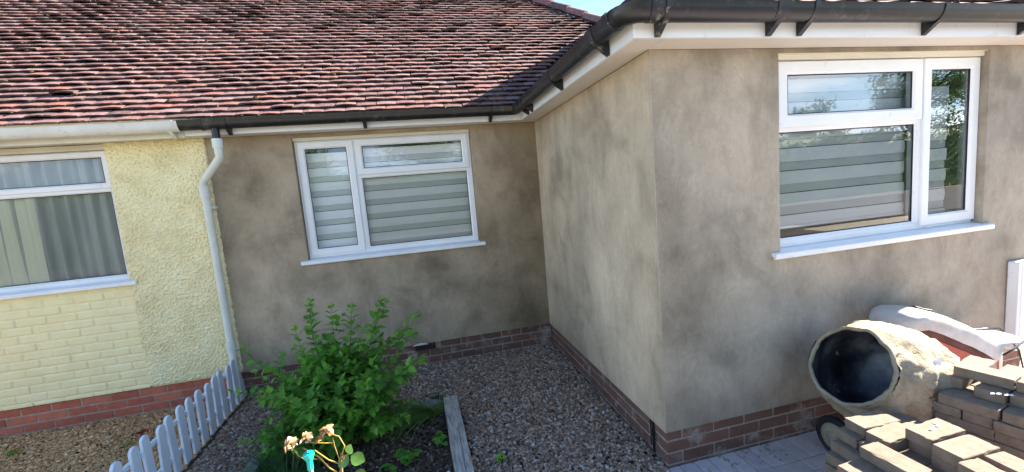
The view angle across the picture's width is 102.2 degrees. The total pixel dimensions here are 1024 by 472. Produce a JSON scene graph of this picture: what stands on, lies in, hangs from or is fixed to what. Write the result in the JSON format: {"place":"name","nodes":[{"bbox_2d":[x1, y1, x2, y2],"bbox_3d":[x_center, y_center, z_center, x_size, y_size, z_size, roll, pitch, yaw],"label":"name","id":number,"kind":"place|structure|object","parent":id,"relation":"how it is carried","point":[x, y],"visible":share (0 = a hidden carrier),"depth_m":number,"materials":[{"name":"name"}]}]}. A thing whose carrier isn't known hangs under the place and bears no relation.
{"place":"outdoors","nodes":[
{"label":"outdoors","id":0,"kind":"place"},
{"bbox_2d":[303,450,313,471],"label":"garden cane","id":1,"kind":"object","parent":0,"point":[308,455],"visible":1,"depth_m":1.22,"materials":[{"name":"teal plastic"}]},
{"bbox_2d":[185,343,670,471],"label":"gravel","id":2,"kind":"structure","parent":0,"point":[472,372],"depth_m":3.30,"materials":[{"name":"gravel"}]},
{"bbox_2d":[430,395,446,399],"bbox_3d":[-0.651,1.434,3.611,0.220,0.078,0.042,-7,-7,-18],"label":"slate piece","id":3,"kind":"object","parent":2,"relation":"on","point":[436,397],"visible":0.36,"depth_m":3.61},
{"bbox_2d":[494,452,506,463],"bbox_3d":[-0.078,1.477,2.726,0.091,0.068,0.095,-6,7,-12],"label":"weed","id":4,"kind":"object","parent":2,"relation":"on","point":[498,457],"visible":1,"depth_m":2.72,"materials":[{"name":"green plant"}]},
{"bbox_2d":[416,351,817,471],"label":"mortar droppings","id":5,"kind":"object","parent":2,"relation":"on","point":[728,460],"visible":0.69,"depth_m":2.63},
{"bbox_2d":[528,0,623,15],"label":"sky","id":6,"kind":"structure","parent":0,"point":[598,7],"materials":[{"name":"blue"}]},
{"bbox_2d":[664,425,836,471],"bbox_3d":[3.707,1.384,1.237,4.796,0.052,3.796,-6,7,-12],"label":"driveway paving","id":7,"kind":"structure","parent":0,"point":[806,451],"depth_m":2.57,"materials":[{"name":"concrete"}]},
{"bbox_2d":[808,320,959,450],"bbox_3d":[2.155,0.908,2.376,0.901,0.900,0.663,-10,8,-39],"label":"cement mixer","id":8,"kind":"object","parent":7,"relation":"on","point":[856,367],"visible":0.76,"depth_m":2.27,"materials":[{"name":"metal"}]},
{"bbox_2d":[868,305,1023,368],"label":"wheelbarrow","id":9,"kind":"object","parent":7,"relation":"on","point":[961,341],"visible":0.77,"depth_m":2.54,"materials":[{"name":"white plastic"}]},
{"bbox_2d":[912,305,1023,367],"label":"power cable","id":10,"kind":"object","parent":9,"relation":"on","point":[1020,356],"visible":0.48,"depth_m":2.85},
{"bbox_2d":[999,352,1002,368],"bbox_3d":[3.598,0.984,3.068,0.054,0.334,0.054,-6,7,-12],"label":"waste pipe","id":11,"kind":"object","parent":7,"relation":"on","point":[1000,361],"visible":0.02,"depth_m":3.04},
{"bbox_2d":[1002,339,1023,355],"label":"power cable","id":12,"kind":"object","parent":7,"relation":"on","point":[1015,347],"visible":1,"depth_m":2.60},
{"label":"block paver","id":13,"kind":"object","parent":7,"relation":"on","visible":0},
{"label":"block paver","id":14,"kind":"object","parent":13,"relation":"on","visible":0},
{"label":"block paver","id":15,"kind":"object","parent":14,"relation":"on","visible":0},
{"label":"block paver","id":16,"kind":"object","parent":15,"relation":"on","visible":0},
{"label":"block paver","id":17,"kind":"object","parent":16,"relation":"on","visible":0},
{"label":"block paver","id":18,"kind":"object","parent":17,"relation":"on","visible":0},
{"label":"block paver","id":19,"kind":"object","parent":18,"relation":"on","visible":0},
{"bbox_2d":[825,462,836,471],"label":"block paver","id":20,"kind":"object","parent":19,"relation":"on","point":[829,467],"visible":0.38,"depth_m":1.92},
{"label":"block paver","id":21,"kind":"object","parent":18,"relation":"on","visible":0},
{"label":"block paver","id":22,"kind":"object","parent":21,"relation":"on","visible":0},
{"bbox_2d":[825,450,848,467],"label":"block paver","id":23,"kind":"object","parent":22,"relation":"on","point":[833,458],"visible":0.26,"depth_m":1.91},
{"bbox_2d":[831,439,860,460],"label":"block paver","id":24,"kind":"object","parent":23,"relation":"on","point":[848,452],"visible":0.37,"depth_m":1.89,"materials":[{"name":"concrete"}]},
{"bbox_2d":[859,439,908,450],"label":"block paver","id":25,"kind":"object","parent":24,"relation":"on","point":[863,442],"visible":0.1,"depth_m":1.84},
{"bbox_2d":[866,422,908,450],"bbox_3d":[1.678,0.884,1.822,0.199,0.050,0.100,-6,6,-15],"label":"block paver","id":26,"kind":"object","parent":25,"relation":"on","point":[891,435],"visible":0.69,"depth_m":1.80,"materials":[{"name":"concrete"}]},
{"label":"block paver","id":27,"kind":"object","parent":22,"relation":"on","visible":0},
{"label":"block paver","id":28,"kind":"object","parent":27,"relation":"on","visible":0},
{"bbox_2d":[836,427,865,448],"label":"block paver","id":29,"kind":"object","parent":28,"relation":"on","point":[848,436],"visible":0.34,"depth_m":1.90,"materials":[{"name":"concrete"}]},
{"bbox_2d":[844,410,900,437],"bbox_3d":[1.675,0.873,1.923,0.199,0.050,0.100,-7,7,-9],"label":"block paver","id":30,"kind":"object","parent":29,"relation":"on","point":[861,424],"visible":0.84,"depth_m":1.91,"materials":[{"name":"concrete"}]},
{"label":"block paver","id":31,"kind":"object","parent":7,"relation":"on","visible":0},
{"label":"block paver","id":32,"kind":"object","parent":31,"relation":"on","visible":0},
{"label":"block paver","id":33,"kind":"object","parent":32,"relation":"on","visible":0},
{"label":"block paver","id":34,"kind":"object","parent":33,"relation":"on","visible":0},
{"label":"block paver","id":35,"kind":"object","parent":34,"relation":"on","visible":0},
{"label":"block paver","id":36,"kind":"object","parent":35,"relation":"on","visible":0},
{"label":"block paver","id":37,"kind":"object","parent":36,"relation":"on","visible":0},
{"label":"block paver","id":38,"kind":"object","parent":37,"relation":"on","visible":0},
{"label":"block paver","id":39,"kind":"object","parent":38,"relation":"on","visible":0},
{"label":"block paver","id":40,"kind":"object","parent":39,"relation":"on","visible":0},
{"bbox_2d":[891,413,922,426],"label":"block paver","id":41,"kind":"object","parent":40,"relation":"on","point":[907,420],"visible":0.27,"depth_m":1.97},
{"label":"block paver","id":42,"kind":"object","parent":7,"relation":"on","visible":0},
{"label":"block paver","id":43,"kind":"object","parent":42,"relation":"on","visible":0},
{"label":"block paver","id":44,"kind":"object","parent":43,"relation":"on","visible":0},
{"label":"block paver","id":45,"kind":"object","parent":44,"relation":"on","visible":0},
{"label":"block paver","id":46,"kind":"object","parent":45,"relation":"on","visible":0},
{"label":"block paver","id":47,"kind":"object","parent":46,"relation":"on","visible":0},
{"label":"block paver","id":48,"kind":"object","parent":47,"relation":"on","visible":0},
{"label":"block paver","id":49,"kind":"object","parent":48,"relation":"on","visible":0},
{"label":"block paver","id":50,"kind":"object","parent":49,"relation":"on","visible":0},
{"label":"block paver","id":51,"kind":"object","parent":50,"relation":"on","visible":0},
{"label":"block paver","id":52,"kind":"object","parent":51,"relation":"on","visible":0},
{"bbox_2d":[908,441,931,460],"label":"block paver","id":53,"kind":"object","parent":52,"relation":"on","point":[920,450],"visible":0.32,"depth_m":1.72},
{"bbox_2d":[905,418,965,450],"bbox_3d":[1.781,0.834,1.743,0.199,0.049,0.100,-7,7,-14],"label":"block paver","id":54,"kind":"object","parent":53,"relation":"on","point":[923,435],"visible":0.84,"depth_m":1.72,"materials":[{"name":"concrete"}]},
{"bbox_2d":[929,392,1013,430],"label":"mortar crumbs","id":55,"kind":"object","parent":54,"relation":"on","point":[990,393],"visible":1,"depth_m":1.83,"materials":[{"name":"white concrete"}]},
{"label":"block paver","id":56,"kind":"object","parent":7,"relation":"on","visible":0},
{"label":"block paver","id":57,"kind":"object","parent":56,"relation":"on","visible":0},
{"label":"block paver","id":58,"kind":"object","parent":57,"relation":"on","visible":0},
{"label":"block paver","id":59,"kind":"object","parent":58,"relation":"on","visible":0},
{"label":"block paver","id":60,"kind":"object","parent":59,"relation":"on","visible":0},
{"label":"block paver","id":61,"kind":"object","parent":60,"relation":"on","visible":0},
{"label":"block paver","id":62,"kind":"object","parent":61,"relation":"on","visible":0},
{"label":"block paver","id":63,"kind":"object","parent":62,"relation":"on","visible":0},
{"label":"block paver","id":64,"kind":"object","parent":63,"relation":"on","visible":0},
{"bbox_2d":[993,441,1023,459],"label":"block paver","id":65,"kind":"object","parent":64,"relation":"on","point":[1018,453],"visible":0.28,"depth_m":1.80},
{"label":"block paver","id":66,"kind":"object","parent":64,"relation":"on","visible":0},
{"bbox_2d":[994,431,1023,450],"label":"block paver","id":67,"kind":"object","parent":66,"relation":"on","point":[1010,441],"visible":0.52,"depth_m":1.80,"materials":[{"name":"concrete"}]},
{"bbox_2d":[993,419,1023,440],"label":"block paver","id":68,"kind":"object","parent":67,"relation":"on","point":[1002,427],"visible":0.54,"depth_m":1.80,"materials":[{"name":"concrete"}]},
{"bbox_2d":[552,342,1023,366],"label":"ground","id":69,"kind":"structure","parent":0,"point":[1022,352],"depth_m":3.69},
{"bbox_2d":[0,0,321,439],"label":"neighbouring bungalow","id":70,"kind":"object","parent":69,"relation":"on","point":[90,79],"visible":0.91,"depth_m":3.76,"materials":[{"name":"paint"}]},
{"bbox_2d":[0,198,49,286],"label":"curtain","id":71,"kind":"object","parent":70,"relation":"hanging from","point":[26,214],"visible":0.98,"depth_m":3.62,"materials":[{"name":"fabric"}]},
{"bbox_2d":[0,158,125,284],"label":"net curtain","id":72,"kind":"object","parent":70,"relation":"hanging from","point":[79,234],"visible":0.66,"depth_m":3.71,"materials":[{"name":"fabric"}]},
{"bbox_2d":[0,150,137,299],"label":"window","id":73,"kind":"structure","parent":70,"relation":"in","point":[117,280],"depth_m":3.62,"materials":[{"name":"white plastic"}]},
{"bbox_2d":[1,347,652,471],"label":"gravel base","id":74,"kind":"object","parent":69,"relation":"on","point":[191,462],"depth_m":3.32,"materials":[{"name":"gravel"}]},
{"bbox_2d":[0,398,244,471],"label":"golden gravel","id":75,"kind":"structure","parent":74,"relation":"on","point":[64,454],"depth_m":3.42,"materials":[{"name":"gravel"}]},
{"bbox_2d":[4,449,19,455],"bbox_3d":[-4.055,1.761,3.357,0.087,0.036,0.091,-6,7,-12],"label":"weed","id":76,"kind":"object","parent":75,"relation":"on","point":[9,453],"visible":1,"depth_m":3.35,"materials":[{"name":"green plant"}]},
{"bbox_2d":[134,429,148,433],"bbox_3d":[-3.111,1.656,3.480,0.078,0.020,0.078,-2,7,21],"label":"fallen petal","id":77,"kind":"object","parent":75,"relation":"on","point":[142,431],"visible":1,"depth_m":3.49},
{"bbox_2d":[109,360,246,471],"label":"picket fence","id":78,"kind":"object","parent":75,"relation":"on","point":[165,438],"visible":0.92,"depth_m":3.09,"materials":[{"name":"white paint"}]},
{"bbox_2d":[241,441,273,471],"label":"edging board","id":79,"kind":"object","parent":74,"relation":"on","point":[249,463],"visible":0.33,"depth_m":2.83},
{"bbox_2d":[268,407,453,471],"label":"bed soil","id":80,"kind":"structure","parent":74,"relation":"on","point":[433,469],"depth_m":2.91,"materials":[{"name":"brown soil"}]},
{"bbox_2d":[235,433,285,471],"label":"grass tuft","id":81,"kind":"object","parent":80,"relation":"on","point":[254,450],"visible":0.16,"depth_m":2.93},
{"bbox_2d":[229,430,327,471],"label":"grass tuft","id":82,"kind":"object","parent":80,"relation":"on","point":[265,467],"visible":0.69,"depth_m":2.72,"materials":[{"name":"plant"}]},
{"bbox_2d":[255,435,338,471],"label":"grass tuft","id":83,"kind":"object","parent":80,"relation":"on","point":[292,468],"visible":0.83,"depth_m":2.63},
{"bbox_2d":[284,424,364,471],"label":"geranium","id":84,"kind":"object","parent":80,"relation":"on","point":[357,458],"visible":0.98,"depth_m":1.26,"materials":[{"name":"beige plant"}]},
{"bbox_2d":[227,296,426,463],"bbox_3d":[-1.310,1.028,3.001,1.301,1.122,1.131,-9,8,-30],"label":"leafy shrub","id":85,"kind":"object","parent":80,"relation":"on","point":[348,397],"visible":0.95,"depth_m":2.88,"materials":[{"name":"green plant"}]},
{"bbox_2d":[262,406,450,471],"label":"bark chips","id":86,"kind":"object","parent":80,"relation":"on","point":[416,468],"visible":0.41,"depth_m":2.91,"materials":[{"name":"wood"}]},
{"bbox_2d":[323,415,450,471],"bbox_3d":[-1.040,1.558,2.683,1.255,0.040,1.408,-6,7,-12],"label":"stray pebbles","id":87,"kind":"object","parent":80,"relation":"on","point":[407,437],"visible":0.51,"depth_m":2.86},
{"bbox_2d":[380,463,397,471],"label":"weed","id":88,"kind":"object","parent":80,"relation":"on","point":[392,468],"visible":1,"depth_m":2.68,"materials":[{"name":"green plant"}]},
{"bbox_2d":[395,448,422,465],"bbox_3d":[-0.688,1.487,2.776,0.186,0.072,0.166,-6,7,-12],"label":"weed","id":89,"kind":"object","parent":80,"relation":"on","point":[405,455],"visible":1,"depth_m":2.77,"materials":[{"name":"green plant"}]},
{"bbox_2d":[379,398,443,446],"bbox_3d":[-0.856,1.377,3.180,0.456,0.205,0.560,-2,7,21],"label":"grass tuft","id":90,"kind":"object","parent":80,"relation":"on","point":[421,413],"visible":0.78,"depth_m":3.18,"materials":[{"name":"plant"}]},
{"bbox_2d":[422,391,446,424],"bbox_3d":[-0.615,1.353,3.361,0.375,0.181,0.396,-6,7,-12],"label":"grass tuft","id":91,"kind":"object","parent":80,"relation":"on","point":[438,409],"visible":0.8,"depth_m":3.39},
{"bbox_2d":[432,430,447,445],"bbox_3d":[-0.517,1.461,2.973,0.112,0.051,0.179,-6,7,-12],"label":"weed","id":92,"kind":"object","parent":80,"relation":"on","point":[439,437],"visible":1,"depth_m":2.95,"materials":[{"name":"green plant"}]},
{"bbox_2d":[419,399,442,408],"bbox_3d":[-0.682,1.424,3.506,0.204,0.087,0.099,-7,7,-21],"label":"edging stone","id":93,"kind":"object","parent":74,"relation":"on","point":[430,401],"visible":0.54,"depth_m":3.48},
{"bbox_2d":[443,394,474,471],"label":"timber sleeper","id":94,"kind":"object","parent":74,"relation":"on","point":[460,454],"visible":0.97,"depth_m":2.93,"materials":[{"name":"wood"}]},
{"bbox_2d":[139,0,1023,467],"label":"bungalow","id":95,"kind":"object","parent":69,"relation":"on","point":[651,270],"visible":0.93,"depth_m":3.02,"materials":[{"name":"paint"}]},
{"bbox_2d":[306,152,357,247],"bbox_3d":[-1.803,-0.389,4.208,0.470,1.122,0.070,-6,7,-12],"label":"window blind","id":96,"kind":"object","parent":95,"relation":"attached to","point":[335,223],"depth_m":4.20,"materials":[{"name":"fabric"}]},
{"bbox_2d":[294,132,485,265],"bbox_3d":[-1.237,-0.407,4.238,1.832,1.202,0.150,-6,7,-12],"label":"window","id":97,"kind":"structure","parent":95,"relation":"in","point":[357,170],"depth_m":4.20,"materials":[{"name":"white plastic"}]},
{"bbox_2d":[363,143,471,244],"bbox_3d":[-0.998,-0.486,4.386,1.130,1.107,0.070,-6,7,-12],"label":"window blind","id":98,"kind":"object","parent":95,"relation":"attached to","point":[440,214],"depth_m":4.38,"materials":[{"name":"fabric"}]},
{"bbox_2d":[779,73,905,228],"bbox_3d":[2.219,-0.613,2.793,1.110,1.037,0.070,-6,7,-12],"label":"window blind","id":99,"kind":"object","parent":95,"relation":"attached to","point":[858,170],"depth_m":2.79,"materials":[{"name":"fabric"}]},
{"bbox_2d":[772,57,994,259],"bbox_3d":[2.470,-0.558,2.757,1.870,1.212,0.156,-6,7,-12],"label":"window","id":100,"kind":"structure","parent":95,"relation":"in","point":[918,224],"depth_m":2.80,"materials":[{"name":"white plastic"}]},
{"bbox_2d":[928,71,948,212],"bbox_3d":[2.982,-0.665,2.964,0.335,1.102,0.070,-6,7,-12],"label":"window blind","id":101,"kind":"object","parent":95,"relation":"attached to","point":[937,158],"depth_m":2.98,"materials":[{"name":"fabric"}]},
{"bbox_2d":[1004,259,1023,350],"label":"meter box","id":102,"kind":"object","parent":95,"relation":"attached to","point":[1014,317],"visible":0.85,"depth_m":3.04,"materials":[{"name":"white plastic"}]},
{"bbox_2d":[1018,265,1023,347],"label":"door","id":103,"kind":"structure","parent":102,"relation":"in","point":[1021,325],"depth_m":3.03,"materials":[{"name":"white plastic"}]},
{"bbox_2d":[958,458,1004,471],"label":"block paver","id":104,"kind":"object","parent":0,"point":[975,465],"visible":1,"depth_m":1.51,"materials":[{"name":"concrete"}]},
{"bbox_2d":[983,451,1023,471],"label":"block paver","id":105,"kind":"object","parent":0,"point":[1005,461],"visible":0.81,"depth_m":1.53,"materials":[{"name":"concrete"}]},
{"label":"block paver","id":106,"kind":"object","parent":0,"visible":0},
{"label":"block paver","id":107,"kind":"object","parent":106,"relation":"on","visible":0},
{"bbox_2d":[837,458,880,471],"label":"block paver","id":108,"kind":"object","parent":107,"relation":"on","point":[850,466],"visible":0.44,"depth_m":1.69,"materials":[{"name":"concrete"}]},
{"label":"block paver","id":109,"kind":"object","parent":106,"relation":"on","visible":0},
{"bbox_2d":[852,459,884,471],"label":"block paver","id":110,"kind":"object","parent":109,"relation":"on","point":[861,462],"visible":0.28,"depth_m":1.71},
{"bbox_2d":[860,442,932,471],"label":"block paver","id":111,"kind":"object","parent":110,"relation":"on","point":[882,457],"visible":1,"depth_m":1.66,"materials":[{"name":"concrete"}]},
{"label":"block paver","id":112,"kind":"object","parent":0,"visible":0},
{"label":"block paver","id":113,"kind":"object","parent":112,"relation":"on","visible":0},
{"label":"block paver","id":114,"kind":"object","parent":113,"relation":"on","visible":0},
{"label":"block paver","id":115,"kind":"object","parent":114,"relation":"on","visible":0},
{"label":"block paver","id":116,"kind":"object","parent":115,"relation":"on","visible":0},
{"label":"block paver","id":117,"kind":"object","parent":116,"relation":"on","visible":0},
{"bbox_2d":[897,448,930,465],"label":"block paver","id":118,"kind":"object","parent":117,"relation":"on","point":[908,453],"visible":0.16,"depth_m":1.72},
{"label":"block paver","id":119,"kind":"object","parent":116,"relation":"on","visible":0},
{"bbox_2d":[926,464,942,471],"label":"block paver","id":120,"kind":"object","parent":119,"relation":"on","point":[932,468],"visible":0.1,"depth_m":1.65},
{"bbox_2d":[931,455,957,471],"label":"block paver","id":121,"kind":"object","parent":120,"relation":"on","point":[939,464],"visible":0.25,"depth_m":1.63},
{"bbox_2d":[932,435,999,467],"bbox_3d":[1.784,0.847,1.626,0.199,0.050,0.099,-7,7,-12],"label":"block paver","id":122,"kind":"object","parent":121,"relation":"on","point":[954,451],"visible":0.77,"depth_m":1.61,"materials":[{"name":"concrete"}]},
{"label":"block paver","id":123,"kind":"object","parent":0,"visible":0},
{"label":"block paver","id":124,"kind":"object","parent":123,"relation":"on","visible":0},
{"bbox_2d":[1002,405,1023,428],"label":"block paver","id":125,"kind":"object","parent":124,"relation":"on","point":[1012,415],"visible":1,"depth_m":1.79,"materials":[{"name":"concrete"}]},
{"label":"block paver","id":126,"kind":"object","parent":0,"visible":0},
{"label":"block paver","id":127,"kind":"object","parent":126,"relation":"on","visible":0},
{"bbox_2d":[970,380,980,386],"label":"block paver","id":128,"kind":"object","parent":127,"relation":"on","point":[974,383],"depth_m":2.05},
{"bbox_2d":[950,373,974,388],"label":"block paver","id":129,"kind":"object","parent":128,"relation":"on","point":[958,382],"visible":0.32,"depth_m":2.01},
{"label":"block paver","id":130,"kind":"object","parent":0,"visible":0},
{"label":"block paver","id":131,"kind":"object","parent":130,"relation":"on","visible":0},
{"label":"block paver","id":132,"kind":"object","parent":131,"relation":"on","visible":0},
{"label":"block paver","id":133,"kind":"object","parent":132,"relation":"on","visible":0},
{"label":"block paver","id":134,"kind":"object","parent":133,"relation":"on","visible":0},
{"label":"block paver","id":135,"kind":"object","parent":134,"relation":"on","visible":0},
{"bbox_2d":[965,431,994,444],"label":"block paver","id":136,"kind":"object","parent":135,"relation":"on","point":[982,438],"visible":0.14,"depth_m":1.88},
{"bbox_2d":[934,411,994,439],"bbox_3d":[2.151,0.879,1.953,0.100,0.050,0.199,-8,7,-25],"label":"block paver","id":137,"kind":"object","parent":136,"relation":"on","point":[979,430],"visible":0.48,"depth_m":1.92,"materials":[{"name":"concrete"}]},
{"bbox_2d":[932,400,962,418],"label":"block paver","id":138,"kind":"object","parent":137,"relation":"on","point":[937,406],"visible":0.3,"depth_m":1.97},
{"bbox_2d":[962,410,993,429],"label":"block paver","id":139,"kind":"object","parent":137,"relation":"on","point":[977,419],"visible":0.39,"depth_m":1.88,"materials":[{"name":"concrete"}]},
{"bbox_2d":[938,388,1006,419],"bbox_3d":[2.145,0.781,1.930,0.099,0.050,0.199,-8,8,-25],"label":"block paver","id":140,"kind":"object","parent":139,"relation":"on","point":[964,401],"visible":0.91,"depth_m":1.91,"materials":[{"name":"concrete"}]},
{"bbox_2d":[951,385,1010,407],"bbox_3d":[2.237,0.769,1.968,0.100,0.050,0.199,-8,7,-26],"label":"block paver","id":141,"kind":"object","parent":139,"relation":"on","point":[969,389],"visible":0.17,"depth_m":2.00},
{"bbox_2d":[973,382,1015,404],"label":"block paver","id":142,"kind":"object","parent":141,"relation":"on","point":[983,390],"visible":0.53,"depth_m":1.90,"materials":[{"name":"concrete"}]},
{"bbox_2d":[953,362,1021,389],"bbox_3d":[2.267,0.665,1.974,0.100,0.050,0.199,-8,6,-25],"label":"block paver","id":143,"kind":"object","parent":142,"relation":"on","point":[995,377],"visible":0.9,"depth_m":1.95,"materials":[{"name":"concrete"}]},
{"label":"block paver","id":144,"kind":"object","parent":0,"visible":0},
{"bbox_2d":[960,355,996,368],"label":"block paver","id":145,"kind":"object","parent":144,"relation":"on","point":[976,360],"visible":0.34,"depth_m":2.15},
{"bbox_2d":[999,364,1023,377],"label":"block paver","id":146,"kind":"object","parent":144,"relation":"on","point":[1013,369],"visible":0.28,"depth_m":2.05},
{"label":"block paver","id":147,"kind":"object","parent":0,"visible":0},
{"bbox_2d":[1010,390,1023,407],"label":"block paver","id":148,"kind":"object","parent":147,"relation":"on","point":[1017,399],"visible":0.77,"depth_m":1.84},
{"bbox_2d":[1016,377,1023,393],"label":"block paver","id":149,"kind":"object","parent":148,"relation":"on","point":[1020,386],"visible":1,"depth_m":1.85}
]}

